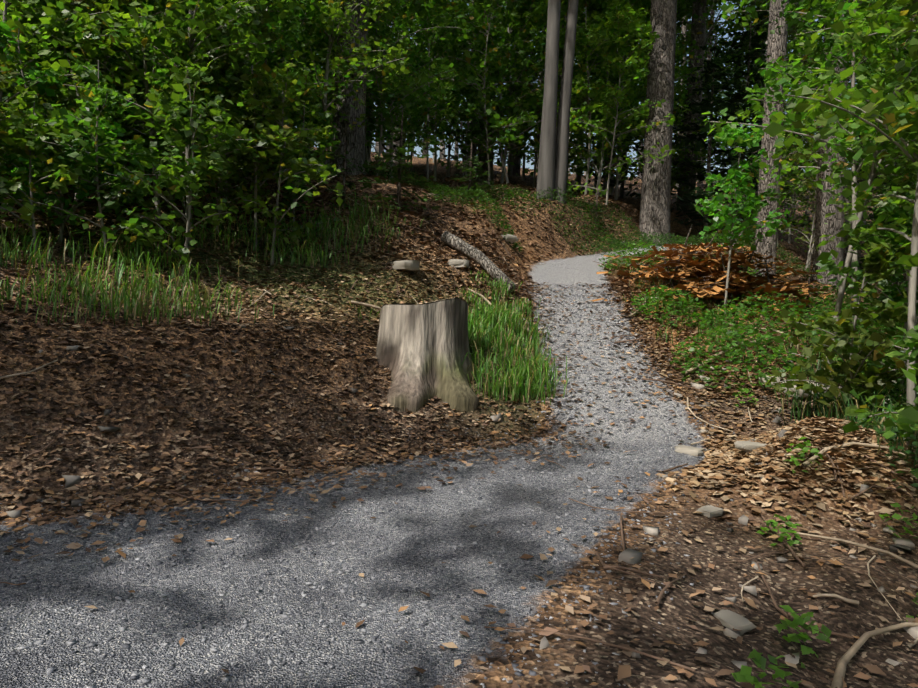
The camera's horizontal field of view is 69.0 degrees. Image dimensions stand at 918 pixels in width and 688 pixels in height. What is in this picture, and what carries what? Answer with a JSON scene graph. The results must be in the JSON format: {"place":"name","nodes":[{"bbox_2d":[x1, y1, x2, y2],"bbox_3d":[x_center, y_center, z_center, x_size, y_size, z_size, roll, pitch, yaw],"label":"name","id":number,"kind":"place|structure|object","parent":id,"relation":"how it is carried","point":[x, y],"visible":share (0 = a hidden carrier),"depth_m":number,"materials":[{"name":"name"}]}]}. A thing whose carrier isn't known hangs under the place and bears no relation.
{"place":"outdoors","nodes":[
{"label":"outdoors","id":0,"kind":"place"},
{"bbox_2d":[0,139,917,687],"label":"forest ground","id":1,"kind":"structure","parent":0,"point":[352,663],"depth_m":4.59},
{"bbox_2d":[375,297,477,412],"bbox_3d":[-0.369,0.512,7.590,1.785,2.089,1.498,2,2,-23],"label":"tree stump","id":2,"kind":"object","parent":1,"relation":"on","point":[422,350],"visible":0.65,"depth_m":7.14,"materials":[{"name":"grey wood"}]},
{"bbox_2d":[0,0,917,687],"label":"foliage","id":3,"kind":"object","parent":1,"relation":"on","point":[884,258],"visible":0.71,"depth_m":8.88,"materials":[{"name":"green plant"}]},
{"bbox_2d":[0,126,917,687],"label":"leaf litter","id":4,"kind":"object","parent":1,"relation":"on","point":[720,458],"visible":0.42,"depth_m":5.87,"materials":[{"name":"brown plant"}]},
{"bbox_2d":[0,0,917,687],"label":"twigs","id":5,"kind":"object","parent":1,"relation":"on","point":[552,166],"visible":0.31,"depth_m":9.49,"materials":[{"name":"brown wood"}]},
{"bbox_2d":[0,234,917,687],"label":"stones","id":6,"kind":"object","parent":1,"relation":"on","point":[730,620],"visible":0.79,"depth_m":4.07,"materials":[{"name":"grey gravel"}]},
{"bbox_2d":[0,185,917,467],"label":"grass tufts","id":7,"kind":"object","parent":1,"relation":"on","point":[512,341],"visible":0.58,"depth_m":7.65,"materials":[{"name":"green plant"}]},
{"bbox_2d":[43,0,911,330],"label":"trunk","id":8,"kind":"object","parent":1,"relation":"on","point":[655,202],"depth_m":19.51,"materials":[{"name":"brown wood"}]},
{"bbox_2d":[592,242,846,321],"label":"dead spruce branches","id":9,"kind":"object","parent":1,"relation":"on","point":[714,270],"visible":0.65,"depth_m":11.31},
{"bbox_2d":[314,0,856,176],"label":"sky","id":10,"kind":"structure","parent":0,"point":[418,149],"materials":[{"name":"white"}]}
]}

